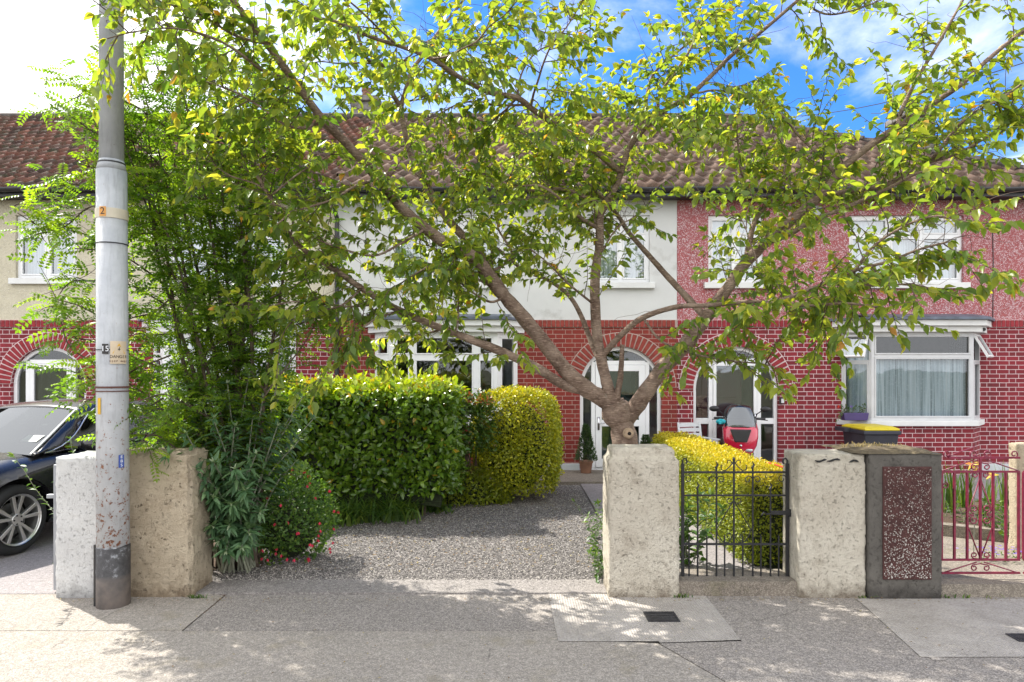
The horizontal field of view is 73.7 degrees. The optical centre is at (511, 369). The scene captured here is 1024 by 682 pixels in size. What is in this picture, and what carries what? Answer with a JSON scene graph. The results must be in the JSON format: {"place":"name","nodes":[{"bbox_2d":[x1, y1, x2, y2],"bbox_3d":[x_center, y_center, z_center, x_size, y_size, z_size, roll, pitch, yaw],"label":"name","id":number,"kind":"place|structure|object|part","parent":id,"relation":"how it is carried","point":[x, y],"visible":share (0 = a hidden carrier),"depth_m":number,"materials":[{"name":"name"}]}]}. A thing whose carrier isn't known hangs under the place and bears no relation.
{"place":"outdoors","nodes":[
{"label":"outdoors","id":0,"kind":"place"},
{"bbox_2d":[0,521,55,593],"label":"neighbour driveway","id":1,"kind":"structure","parent":0,"point":[29,570],"depth_m":6.09,"materials":[{"name":"concrete"}]},
{"bbox_2d":[7,436,74,513],"bbox_3d":[-3.533,1.147,5.828,0.834,1.268,1.079,0,0,0],"label":"garden weed","id":2,"kind":"object","parent":1,"relation":"on","point":[25,469],"visible":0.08,"depth_m":5.46,"materials":[{"name":"green plant"}]},
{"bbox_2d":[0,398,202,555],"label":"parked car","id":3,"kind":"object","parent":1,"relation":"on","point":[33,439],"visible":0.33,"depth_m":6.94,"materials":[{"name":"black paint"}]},
{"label":"side window","id":4,"kind":"part","parent":3,"relation":"part of","materials":[{"name":"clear glass"}]},
{"bbox_2d":[46,446,165,589],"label":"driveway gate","id":5,"kind":"structure","parent":1,"relation":"on","point":[53,495],"depth_m":5.44,"materials":[{"name":"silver metal"}]},
{"bbox_2d":[0,113,86,160],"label":"terraced house","id":6,"kind":"structure","parent":0,"point":[14,137],"depth_m":13.90,"materials":[{"name":"red brick"},{"name":"cream render"},{"name":"rust roof tile"}]},
{"bbox_2d":[0,594,222,630],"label":"pavement","id":7,"kind":"structure","parent":0,"point":[34,612],"depth_m":4.98,"materials":[{"name":"beige concrete"}]},
{"bbox_2d":[187,594,207,598],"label":"pavement weed","id":8,"kind":"object","parent":7,"relation":"on","point":[193,596],"visible":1,"depth_m":5.31,"materials":[{"name":"green plant"}]},
{"bbox_2d":[0,631,723,681],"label":"pavement","id":9,"kind":"structure","parent":0,"point":[294,656],"depth_m":4.20,"materials":[{"name":"beige concrete"}]},
{"bbox_2d":[184,594,555,630],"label":"pavement","id":10,"kind":"structure","parent":0,"point":[361,612],"depth_m":4.98,"materials":[{"name":"grey concrete"}]},
{"bbox_2d":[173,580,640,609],"bbox_3d":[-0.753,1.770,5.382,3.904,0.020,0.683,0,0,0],"label":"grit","id":11,"kind":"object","parent":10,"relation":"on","point":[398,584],"visible":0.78,"depth_m":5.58,"materials":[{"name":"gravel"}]},
{"bbox_2d":[196,579,606,594],"bbox_3d":[-0.981,1.793,5.585,3.562,0.050,0.350,0,0,0],"label":"apron","id":12,"kind":"object","parent":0,"point":[482,586],"visible":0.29,"depth_m":5.54,"materials":[{"name":"grey concrete"}]},
{"bbox_2d":[183,613,740,680],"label":"pavement","id":13,"kind":"structure","parent":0,"point":[658,642],"depth_m":4.48,"materials":[{"name":"concrete"}]},
{"bbox_2d":[548,594,740,642],"bbox_3d":[0.904,1.776,4.923,1.234,0.001,0.969,0,0,0],"label":"pavement patch","id":14,"kind":"object","parent":13,"relation":"on","point":[587,617],"visible":1,"depth_m":4.83,"materials":[{"name":"concrete"}]},
{"bbox_2d":[59,597,1016,602],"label":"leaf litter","id":15,"kind":"object","parent":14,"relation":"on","point":[610,599],"visible":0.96,"depth_m":5.27,"materials":[{"name":"brown plant"}]},
{"bbox_2d":[643,611,680,621],"bbox_3d":[1.073,1.774,4.898,0.225,0.008,0.196,0,0,0],"label":"meter cover","id":16,"kind":"object","parent":14,"relation":"on","point":[661,616],"visible":1,"depth_m":4.90,"materials":[{"name":"metal"}]},
{"bbox_2d":[673,593,692,597],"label":"pavement weed","id":17,"kind":"object","parent":14,"relation":"on","point":[679,595],"visible":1,"depth_m":5.32,"materials":[{"name":"green plant"}]},
{"bbox_2d":[204,499,782,612],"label":"garden ground","id":18,"kind":"structure","parent":0,"point":[214,567],"depth_m":6.12,"materials":[{"name":"soil"}]},
{"bbox_2d":[55,451,95,597],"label":"gate pier","id":19,"kind":"structure","parent":18,"relation":"on","point":[75,485],"depth_m":5.32,"materials":[{"name":"white paint"}]},
{"bbox_2d":[93,0,130,609],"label":"utility pole","id":20,"kind":"object","parent":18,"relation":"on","point":[112,568],"visible":0.98,"depth_m":5.09,"materials":[{"name":"paint"}]},
{"bbox_2d":[129,447,212,596],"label":"gate pier","id":21,"kind":"structure","parent":18,"relation":"on","point":[171,553],"depth_m":5.34,"materials":[{"name":"beige concrete"}]},
{"bbox_2d":[0,113,371,406],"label":"terraced house","id":22,"kind":"structure","parent":18,"relation":"on","point":[21,281],"depth_m":11.70,"materials":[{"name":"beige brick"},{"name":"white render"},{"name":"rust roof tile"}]},
{"bbox_2d":[18,216,76,277],"bbox_3d":[-7.983,-2.102,11.827,1.048,1.085,0.170,0,0,0],"label":"window","id":23,"kind":"structure","parent":22,"relation":"in","point":[33,270],"depth_m":11.87,"materials":[{"name":"white plastic"}]},
{"bbox_2d":[30,364,71,400],"bbox_3d":[-7.946,0.794,11.770,0.712,1.781,0.050,0,0,0],"label":"door","id":24,"kind":"structure","parent":22,"relation":"in","point":[32,371],"depth_m":11.74,"materials":[{"name":"white plastic"}]},
{"bbox_2d":[61,357,84,398],"bbox_3d":[-7.946,0.745,12.660,0.840,1.970,0.060,0,0,0],"label":"inner door","id":25,"kind":"structure","parent":22,"relation":"in","point":[63,373],"depth_m":12.63,"materials":[{"name":"white paint"}]},
{"bbox_2d":[153,333,162,402],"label":"window","id":26,"kind":"structure","parent":22,"relation":"in","point":[156,352],"depth_m":11.61,"materials":[{"name":"white plastic"}]},
{"bbox_2d":[163,332,268,406],"bbox_3d":[-4.925,0.115,11.437,1.770,1.470,0.170,0,0,0],"label":"window","id":27,"kind":"structure","parent":22,"relation":"in","point":[186,335],"depth_m":11.36,"materials":[{"name":"white plastic"}]},
{"bbox_2d":[169,216,283,281],"bbox_3d":[-4.900,-2.066,11.827,2.000,1.158,0.170,0,0,0],"label":"window","id":28,"kind":"structure","parent":22,"relation":"in","point":[196,246],"depth_m":11.88,"materials":[{"name":"white plastic"}]},
{"bbox_2d":[269,332,295,371],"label":"window","id":29,"kind":"structure","parent":22,"relation":"in","point":[294,359],"depth_m":11.66,"materials":[{"name":"white plastic"}]},
{"bbox_2d":[0,11,375,569],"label":"rowan tree","id":30,"kind":"object","parent":18,"relation":"on","point":[240,356],"visible":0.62,"depth_m":5.82,"materials":[{"name":"green plant"}]},
{"bbox_2d":[253,461,342,565],"bbox_3d":[-2.120,1.336,6.335,0.975,0.988,0.790,0,0,0],"label":"fuchsia bush","id":31,"kind":"object","parent":18,"relation":"on","point":[293,526],"visible":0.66,"depth_m":6.27,"materials":[{"name":"green plant"}]},
{"bbox_2d":[227,368,474,514],"bbox_3d":[-2.102,0.874,8.670,3.268,1.818,1.755,0,0,0],"label":"laurel hedge","id":32,"kind":"object","parent":18,"relation":"on","point":[372,437],"visible":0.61,"depth_m":8.06,"materials":[{"name":"green plant"}]},
{"bbox_2d":[212,485,602,579],"bbox_3d":[-0.785,1.772,8.105,3.670,0.001,4.690,0,0,0],"label":"gravel base","id":33,"kind":"object","parent":18,"relation":"on","point":[517,561],"visible":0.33,"depth_m":6.91,"materials":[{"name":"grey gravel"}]},
{"bbox_2d":[134,331,322,572],"bbox_3d":[-2.434,0.699,5.801,1.588,2.136,0.912,0,0,-14],"label":"buddleja bush","id":34,"kind":"object","parent":33,"relation":"on","point":[234,528],"visible":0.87,"depth_m":5.75,"materials":[{"name":"green plant"}]},
{"bbox_2d":[297,494,372,528],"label":"strappy plant","id":35,"kind":"object","parent":33,"relation":"on","point":[343,516],"visible":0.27,"depth_m":7.76,"materials":[{"name":"green plant"}]},
{"bbox_2d":[321,491,412,526],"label":"strappy plant","id":36,"kind":"object","parent":33,"relation":"on","point":[357,517],"visible":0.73,"depth_m":7.85,"materials":[{"name":"green plant"}]},
{"bbox_2d":[340,487,441,524],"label":"strappy plant","id":37,"kind":"object","parent":33,"relation":"on","point":[397,505],"visible":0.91,"depth_m":7.98,"materials":[{"name":"green plant"}]},
{"bbox_2d":[412,498,462,513],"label":"strappy plant","id":38,"kind":"object","parent":33,"relation":"on","point":[443,507],"visible":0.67,"depth_m":8.47,"materials":[{"name":"green plant"}]},
{"bbox_2d":[459,388,501,483],"bbox_3d":[-0.626,0.985,8.915,0.998,1.592,0.609,0,0,0],"label":"photinia bush","id":39,"kind":"object","parent":33,"relation":"on","point":[477,410],"visible":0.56,"depth_m":8.86,"materials":[{"name":"green plant"}]},
{"bbox_2d":[468,384,564,500],"bbox_3d":[0.063,0.958,9.395,1.365,1.529,1.209,0,0,0],"label":"golden bush","id":40,"kind":"object","parent":33,"relation":"on","point":[530,445],"visible":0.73,"depth_m":9.00,"materials":[{"name":"yellow plant"}]},
{"bbox_2d":[572,498,602,537],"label":"garden weed","id":41,"kind":"object","parent":33,"relation":"on","point":[596,515],"visible":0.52,"depth_m":7.19,"materials":[{"name":"green plant"}]},
{"bbox_2d":[583,499,602,562],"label":"garden weed","id":42,"kind":"object","parent":33,"relation":"on","point":[590,529],"visible":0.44,"depth_m":6.40,"materials":[{"name":"green plant"}]},
{"bbox_2d":[587,544,603,583],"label":"garden weed","id":43,"kind":"object","parent":33,"relation":"on","point":[599,570],"visible":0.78,"depth_m":5.79,"materials":[{"name":"green plant"}]},
{"bbox_2d":[442,464,515,507],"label":"bush","id":44,"kind":"object","parent":18,"relation":"on","point":[476,493],"visible":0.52,"depth_m":8.93,"materials":[{"name":"green plant"}]},
{"bbox_2d":[83,0,1023,443],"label":"cherry tree","id":45,"kind":"object","parent":18,"relation":"on","point":[573,202],"visible":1,"depth_m":5.49,"materials":[{"name":"green plant"}]},
{"bbox_2d":[602,444,679,596],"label":"gate pier","id":46,"kind":"structure","parent":18,"relation":"on","point":[640,532],"depth_m":5.32,"materials":[{"name":"beige paint"}]},
{"bbox_2d":[651,430,782,568],"bbox_3d":[2.349,1.341,8.007,0.731,0.964,4.170,0,0,0],"label":"golden hedge","id":47,"kind":"object","parent":18,"relation":"on","point":[699,453],"visible":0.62,"depth_m":6.55,"materials":[{"name":"yellow plant"}]},
{"bbox_2d":[679,569,796,595],"bbox_3d":[1.775,1.730,5.530,0.930,0.130,0.340,0,0,0],"label":"gate step","id":48,"kind":"object","parent":18,"relation":"on","point":[737,584],"visible":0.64,"depth_m":5.36,"materials":[{"name":"concrete"}]},
{"bbox_2d":[646,111,1023,474],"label":"terraced house","id":49,"kind":"structure","parent":18,"relation":"on","point":[934,390],"depth_m":11.70,"materials":[{"name":"brown roof tile"},{"name":"red brick"},{"name":"white upvc"}]},
{"bbox_2d":[696,362,741,445],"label":"glass pane","id":50,"kind":"structure","parent":49,"relation":"in","point":[729,385],"depth_m":12.63,"materials":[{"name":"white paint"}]},
{"bbox_2d":[713,363,756,458],"bbox_3d":[3.839,0.785,11.743,0.752,1.801,0.103,0,0,0],"label":"door","id":51,"kind":"structure","parent":49,"relation":"in","point":[719,364],"depth_m":11.74,"materials":[{"name":"white plastic"}]},
{"bbox_2d":[708,216,762,281],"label":"window","id":52,"kind":"structure","parent":49,"relation":"in","point":[714,222],"depth_m":11.75,"materials":[{"name":"white glass"}]},
{"bbox_2d":[779,397,783,403],"bbox_3d":[4.613,0.530,11.671,0.073,0.110,0.057,0,0,0],"label":"doorbell","id":53,"kind":"object","parent":49,"relation":"attached to","point":[781,400],"visible":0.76,"depth_m":11.65,"materials":[{"name":"white plastic"}]},
{"bbox_2d":[835,403,868,421],"bbox_3d":[5.614,0.711,11.354,0.614,0.321,0.211,0,0,-10],"label":"window box","id":54,"kind":"object","parent":49,"relation":"on","point":[846,415],"visible":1,"depth_m":11.30,"materials":[{"name":"purple plastic"}]},
{"bbox_2d":[841,332,871,419],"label":"window","id":55,"kind":"structure","parent":49,"relation":"in","point":[859,387],"depth_m":11.61,"materials":[{"name":"white plastic"}]},
{"bbox_2d":[758,62,1023,117],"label":"overhead wire","id":56,"kind":"object","parent":49,"relation":"attached to","point":[913,95],"visible":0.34,"depth_m":9.40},
{"bbox_2d":[849,216,960,281],"bbox_3d":[6.758,-2.066,11.827,1.962,1.158,0.170,0,0,0],"label":"window","id":57,"kind":"structure","parent":49,"relation":"in","point":[906,245],"depth_m":11.87,"materials":[{"name":"white glass"}]},
{"bbox_2d":[871,332,972,420],"bbox_3d":[6.831,0.115,11.437,1.697,1.470,0.170,0,0,0],"label":"window","id":58,"kind":"structure","parent":49,"relation":"in","point":[905,386],"depth_m":11.49,"materials":[{"name":"white plastic"}]},
{"bbox_2d":[871,89,1023,113],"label":"overhead wire","id":59,"kind":"object","parent":49,"relation":"attached to","point":[907,112],"visible":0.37,"depth_m":11.66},
{"bbox_2d":[973,332,993,419],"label":"window","id":60,"kind":"structure","parent":49,"relation":"in","point":[979,342],"depth_m":11.62,"materials":[{"name":"white plastic"}]},
{"bbox_2d":[822,444,941,598],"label":"gate pier","id":61,"kind":"structure","parent":18,"relation":"on","point":[903,521],"depth_m":5.30,"materials":[{"name":"concrete"}]},
{"bbox_2d":[941,446,1019,573],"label":"driveway gate","id":62,"kind":"structure","parent":61,"relation":"attached to","point":[980,471],"depth_m":5.47,"materials":[{"name":"metal"}]},
{"bbox_2d":[943,522,1008,542],"bbox_3d":[4.703,1.690,6.826,3.158,0.220,0.139,0,0,32],"label":"bed edging","id":63,"kind":"object","parent":18,"relation":"on","point":[948,530],"visible":0.22,"depth_m":6.83,"materials":[{"name":"concrete"}]},
{"bbox_2d":[943,500,1008,527],"bbox_3d":[5.665,1.720,7.300,4.670,0.140,2.600,0,0,0],"label":"flower bed","id":64,"kind":"object","parent":18,"relation":"on","point":[947,519],"depth_m":7.66,"materials":[{"name":"soil"}]},
{"bbox_2d":[942,461,967,512],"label":"iris plant","id":65,"kind":"object","parent":64,"relation":"on","point":[948,496],"visible":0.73,"depth_m":7.87,"materials":[{"name":"green plant"}]},
{"bbox_2d":[943,500,982,524],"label":"bed plant","id":66,"kind":"object","parent":64,"relation":"on","point":[959,512],"visible":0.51,"depth_m":7.46,"materials":[{"name":"green plant"}]},
{"bbox_2d":[948,459,978,507],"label":"iris plant","id":67,"kind":"object","parent":64,"relation":"on","point":[962,496],"visible":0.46,"depth_m":8.17,"materials":[{"name":"green plant"}]},
{"bbox_2d":[965,462,977,554],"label":"yellow iris","id":68,"kind":"object","parent":64,"relation":"on","point":[969,463],"visible":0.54,"depth_m":5.75,"materials":[{"name":"green plant"}]},
{"bbox_2d":[977,477,1002,521],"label":"iris plant","id":69,"kind":"object","parent":64,"relation":"on","point":[987,487],"visible":0.23,"depth_m":7.39,"materials":[{"name":"green plant"}]},
{"bbox_2d":[975,496,1008,530],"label":"bed plant","id":70,"kind":"object","parent":64,"relation":"on","point":[984,500],"visible":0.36,"depth_m":6.85,"materials":[{"name":"green plant"}]},
{"bbox_2d":[994,461,1008,511],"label":"iris plant","id":71,"kind":"object","parent":64,"relation":"on","point":[1002,493],"visible":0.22,"depth_m":7.92,"materials":[{"name":"green plant"}]},
{"bbox_2d":[995,499,1008,536],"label":"bed plant","id":72,"kind":"object","parent":64,"relation":"on","point":[1001,521],"visible":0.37,"depth_m":6.65,"materials":[{"name":"green plant"}]},
{"bbox_2d":[1008,442,1023,552],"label":"gate pier","id":73,"kind":"structure","parent":18,"relation":"on","point":[1018,464],"depth_m":6.33,"materials":[{"name":"beige concrete"}]},
{"bbox_2d":[330,87,683,469],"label":"terraced house","id":74,"kind":"structure","parent":0,"point":[643,284],"depth_m":11.70,"materials":[{"name":"white paint"}]},
{"bbox_2d":[375,332,390,376],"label":"window","id":75,"kind":"structure","parent":74,"relation":"in","point":[385,356],"depth_m":11.54,"materials":[{"name":"white plastic"}]},
{"bbox_2d":[391,332,496,420],"bbox_3d":[-1.127,0.115,11.391,1.770,1.470,0.078,0,0,0],"label":"window","id":76,"kind":"structure","parent":74,"relation":"in","point":[416,356],"depth_m":11.36,"materials":[{"name":"white plastic"}]},
{"bbox_2d":[390,216,504,281],"bbox_3d":[-1.110,-2.066,11.827,1.980,1.158,0.170,0,0,0],"label":"window","id":77,"kind":"structure","parent":74,"relation":"in","point":[399,236],"depth_m":11.86,"materials":[{"name":"white plastic"}]},
{"bbox_2d":[497,332,516,408],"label":"window","id":78,"kind":"structure","parent":74,"relation":"in","point":[500,335],"depth_m":11.48,"materials":[{"name":"white plastic"}]},
{"bbox_2d":[590,357,634,458],"bbox_3d":[1.865,0.745,12.660,0.840,1.970,0.060,0,0,0],"label":"inner door","id":79,"kind":"structure","parent":74,"relation":"in","point":[628,386],"depth_m":12.63,"materials":[{"name":"green paint"}]},
{"bbox_2d":[595,365,644,466],"bbox_3d":[1.865,0.804,11.743,0.852,1.761,0.103,0,0,0],"label":"door","id":80,"kind":"structure","parent":74,"relation":"in","point":[599,422],"depth_m":11.74,"materials":[{"name":"white plastic"}]},
{"bbox_2d":[592,216,648,281],"bbox_3d":[1.870,-2.066,11.827,0.980,1.158,0.170,0,0,0],"label":"window","id":81,"kind":"structure","parent":74,"relation":"in","point":[639,264],"depth_m":11.87,"materials":[{"name":"white glass"}]},
{"bbox_2d":[0,0,1023,164],"label":"sky","id":82,"kind":"structure","parent":0,"point":[38,33],"materials":[{"name":"blue"}]},
{"bbox_2d":[490,470,602,484],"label":"front path","id":83,"kind":"structure","parent":0,"point":[572,477],"depth_m":10.77,"materials":[{"name":"concrete"}]},
{"bbox_2d":[573,423,597,473],"bbox_3d":[1.225,1.306,11.354,0.428,0.825,0.424,0,0,0],"label":"potted conifer","id":84,"kind":"object","parent":83,"relation":"on","point":[585,466],"visible":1,"depth_m":11.30,"materials":[{"name":"plant"}]},
{"bbox_2d":[639,434,651,443],"bbox_3d":[2.224,1.395,11.348,0.425,0.645,0.424,0,0,0],"label":"potted conifer","id":85,"kind":"object","parent":83,"relation":"on","point":[645,439],"visible":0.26,"depth_m":11.33,"materials":[{"name":"plant"}]},
{"bbox_2d":[677,422,720,443],"bbox_3d":[2.998,1.306,11.029,0.496,0.877,0.577,0,0,-20],"label":"garden chair","id":86,"kind":"object","parent":83,"relation":"on","point":[679,425],"visible":0.37,"depth_m":11.27,"materials":[{"name":"white plastic"}]},
{"bbox_2d":[581,484,767,568],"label":"garden path","id":87,"kind":"structure","parent":0,"point":[593,492],"depth_m":6.56,"materials":[{"name":"concrete"}]},
{"bbox_2d":[679,486,728,565],"bbox_3d":[1.637,1.425,6.074,0.523,0.715,0.514,0,0,0],"label":"garden weed","id":88,"kind":"object","parent":87,"relation":"on","point":[687,531],"visible":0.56,"depth_m":6.10,"materials":[{"name":"green plant"}]},
{"bbox_2d":[782,449,865,597],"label":"gate pier","id":89,"kind":"structure","parent":0,"point":[827,533],"depth_m":5.32,"materials":[{"name":"beige paint"}]},
{"bbox_2d":[681,457,790,576],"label":"garden gate","id":90,"kind":"structure","parent":89,"relation":"attached to","point":[787,512],"depth_m":5.49,"materials":[{"name":"black metal"}]},
{"bbox_2d":[660,596,1023,681],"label":"pavement","id":91,"kind":"structure","parent":0,"point":[825,632],"depth_m":4.31,"materials":[{"name":"grey concrete"}]},
{"bbox_2d":[31,596,1021,677],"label":"leaf litter","id":92,"kind":"object","parent":91,"relation":"on","point":[568,643],"visible":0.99,"depth_m":4.41,"materials":[{"name":"brown plant"}]},
{"bbox_2d":[856,599,944,659],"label":"pavement repair","id":93,"kind":"structure","parent":91,"relation":"on","point":[936,658],"depth_m":4.20,"materials":[{"name":"grey concrete"}]},
{"bbox_2d":[858,599,1023,656],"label":"pavement patch","id":94,"kind":"object","parent":91,"relation":"on","point":[984,627],"visible":1,"depth_m":4.75,"materials":[{"name":"concrete"}]},
{"bbox_2d":[1005,633,1023,641],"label":"meter cover","id":95,"kind":"object","parent":94,"relation":"on","point":[1019,637],"visible":1,"depth_m":4.53,"materials":[{"name":"metal"}]},
{"bbox_2d":[941,594,1003,598],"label":"pavement weed","id":96,"kind":"object","parent":91,"relation":"on","point":[963,596],"visible":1,"depth_m":5.32,"materials":[{"name":"green plant"}]},
{"bbox_2d":[941,566,1023,596],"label":"gate step","id":97,"kind":"object","parent":91,"relation":"on","point":[990,585],"visible":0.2,"depth_m":5.38,"materials":[{"name":"concrete"}]},
{"bbox_2d":[1022,470,1023,573],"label":"driveway gate","id":98,"kind":"structure","parent":97,"relation":"on","point":[1023,516],"depth_m":5.48,"materials":[{"name":"metal"}]},
{"bbox_2d":[841,440,901,447],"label":"dry grass","id":99,"kind":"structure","parent":0,"point":[859,444],"depth_m":5.61,"materials":[{"name":"plant"}]},
{"bbox_2d":[943,473,1003,499],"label":"garden path","id":100,"kind":"structure","parent":0,"point":[988,480],"depth_m":10.57,"materials":[{"name":"concrete"}]},
{"bbox_2d":[709,404,770,455],"bbox_3d":[3.579,1.139,10.795,0.890,1.220,2.034,0,0,16],"label":"scooter","id":101,"kind":"object","parent":100,"relation":"on","point":[740,429],"visible":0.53,"depth_m":10.09,"materials":[{"name":"red paint"}]},
{"bbox_2d":[716,419,725,423],"bbox_3d":[3.121,0.778,10.202,0.153,0.083,0.099,0,0,0],"label":"cloth","id":102,"kind":"object","parent":101,"relation":"on","point":[720,421],"visible":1,"depth_m":10.17,"materials":[{"name":"teal fabric"}]},
{"bbox_2d":[835,424,901,444],"bbox_3d":[5.621,1.312,10.764,0.710,0.874,0.789,0,0,0],"label":"wheelie bin","id":103,"kind":"object","parent":100,"relation":"on","point":[869,433],"visible":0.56,"depth_m":10.41,"materials":[{"name":"plastic"}]},
{"bbox_2d":[942,536,1023,565],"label":"gate path","id":104,"kind":"structure","parent":0,"point":[948,547],"depth_m":6.32,"materials":[{"name":"concrete"}]},
{"bbox_2d":[958,545,1022,562],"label":"violet flowers","id":105,"kind":"object","parent":104,"relation":"on","point":[1001,552],"visible":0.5,"depth_m":6.04,"materials":[{"name":"purple plant"}]}
]}

